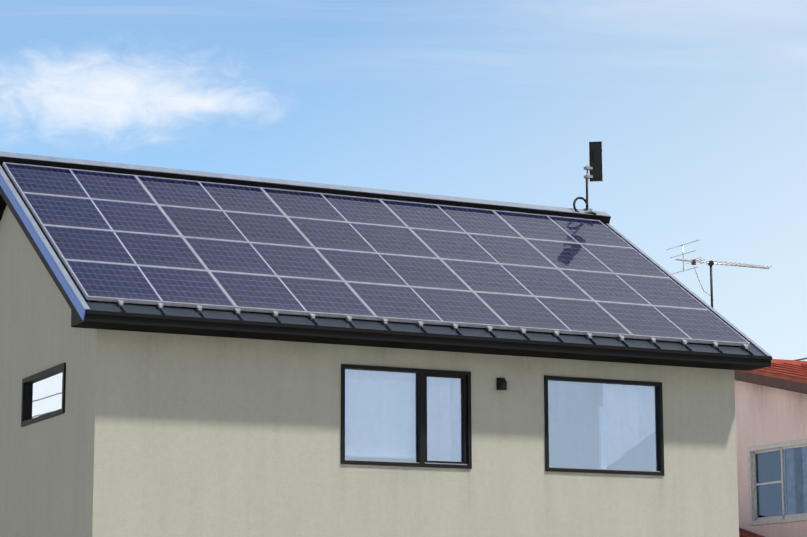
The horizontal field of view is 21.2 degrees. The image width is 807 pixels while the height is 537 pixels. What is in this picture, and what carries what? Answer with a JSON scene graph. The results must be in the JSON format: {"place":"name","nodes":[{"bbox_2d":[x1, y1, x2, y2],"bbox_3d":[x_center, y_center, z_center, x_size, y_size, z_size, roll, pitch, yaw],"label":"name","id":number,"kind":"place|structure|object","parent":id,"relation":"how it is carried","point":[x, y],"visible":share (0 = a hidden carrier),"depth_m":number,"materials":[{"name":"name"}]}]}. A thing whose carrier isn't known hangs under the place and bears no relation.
{"place":"outdoors","nodes":[
{"label":"outdoors","id":0,"kind":"place"},
{"bbox_2d":[0,205,738,536],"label":"house walls","id":1,"kind":"structure","parent":0,"point":[169,438],"depth_m":23.56,"materials":[{"name":"beige paint"}]},
{"bbox_2d":[21,363,65,426],"bbox_3d":[-3.981,1.420,24.015,0.112,0.549,1.605,5,-11,-26],"label":"side window","id":2,"kind":"structure","parent":1,"relation":"attached to","point":[43,395],"depth_m":24.08,"materials":[{"name":"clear glass"}]},
{"bbox_2d":[0,151,771,370],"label":"roof","id":3,"kind":"structure","parent":1,"relation":"on","point":[93,314],"depth_m":24.24,"materials":[{"name":"metal"}]},
{"bbox_2d":[2,162,749,350],"bbox_3d":[-0.294,-0.137,25.583,8.234,2.213,3.470,5,-11,-26],"label":"solar array","id":4,"kind":"object","parent":3,"relation":"on","point":[121,239],"visible":0.98,"depth_m":25.32,"materials":[{"name":"glass"}]},
{"bbox_2d":[573,141,602,214],"bbox_3d":[2.491,-1.222,29.190,0.500,1.053,0.212,5,-11,-26],"label":"flat antenna","id":5,"kind":"object","parent":3,"relation":"on","point":[595,159],"visible":0.88,"depth_m":29.27,"materials":[{"name":"black plastic"}]},
{"bbox_2d":[341,364,471,468],"bbox_3d":[0.025,1.653,23.905,1.603,1.096,0.090,5,-11,-26],"label":"window","id":6,"kind":"structure","parent":1,"relation":"in","point":[400,416],"depth_m":23.91,"materials":[{"name":"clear glass"}]},
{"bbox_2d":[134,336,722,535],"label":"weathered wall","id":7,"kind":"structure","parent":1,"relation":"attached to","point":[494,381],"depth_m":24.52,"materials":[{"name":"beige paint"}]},
{"bbox_2d":[497,378,506,389],"bbox_3d":[1.126,1.306,24.426,0.110,0.140,0.108,5,-11,-26],"label":"wall vent","id":8,"kind":"object","parent":1,"relation":"attached to","point":[501,383],"visible":0.98,"depth_m":24.39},
{"bbox_2d":[544,375,663,475],"bbox_3d":[2.322,1.835,25.017,1.595,1.099,0.090,5,-11,-26],"label":"window","id":9,"kind":"structure","parent":1,"relation":"attached to","point":[613,426],"depth_m":25.03,"materials":[{"name":"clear glass"}]},
{"bbox_2d":[0,0,806,360],"label":"sky","id":10,"kind":"structure","parent":0,"point":[697,109],"materials":[{"name":"blue"}]},
{"bbox_2d":[735,369,806,536],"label":"neighbour walls","id":11,"kind":"structure","parent":0,"point":[765,415],"depth_m":36.30,"materials":[{"name":"pink paint"}]},
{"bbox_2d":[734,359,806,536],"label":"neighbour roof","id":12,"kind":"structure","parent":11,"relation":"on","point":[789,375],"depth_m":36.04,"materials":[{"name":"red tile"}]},
{"bbox_2d":[666,240,771,307],"bbox_3d":[5.749,0.687,38.614,2.008,2.139,1.068,5,-11,-26],"label":"yagi antenna","id":13,"kind":"object","parent":12,"relation":"on","point":[710,263],"visible":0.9,"depth_m":38.56,"materials":[{"name":"metal"}]},
{"bbox_2d":[748,439,806,524],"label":"neighbour window","id":14,"kind":"structure","parent":11,"relation":"in","point":[777,473],"depth_m":36.08,"materials":[{"name":"blue glass"}]}
]}

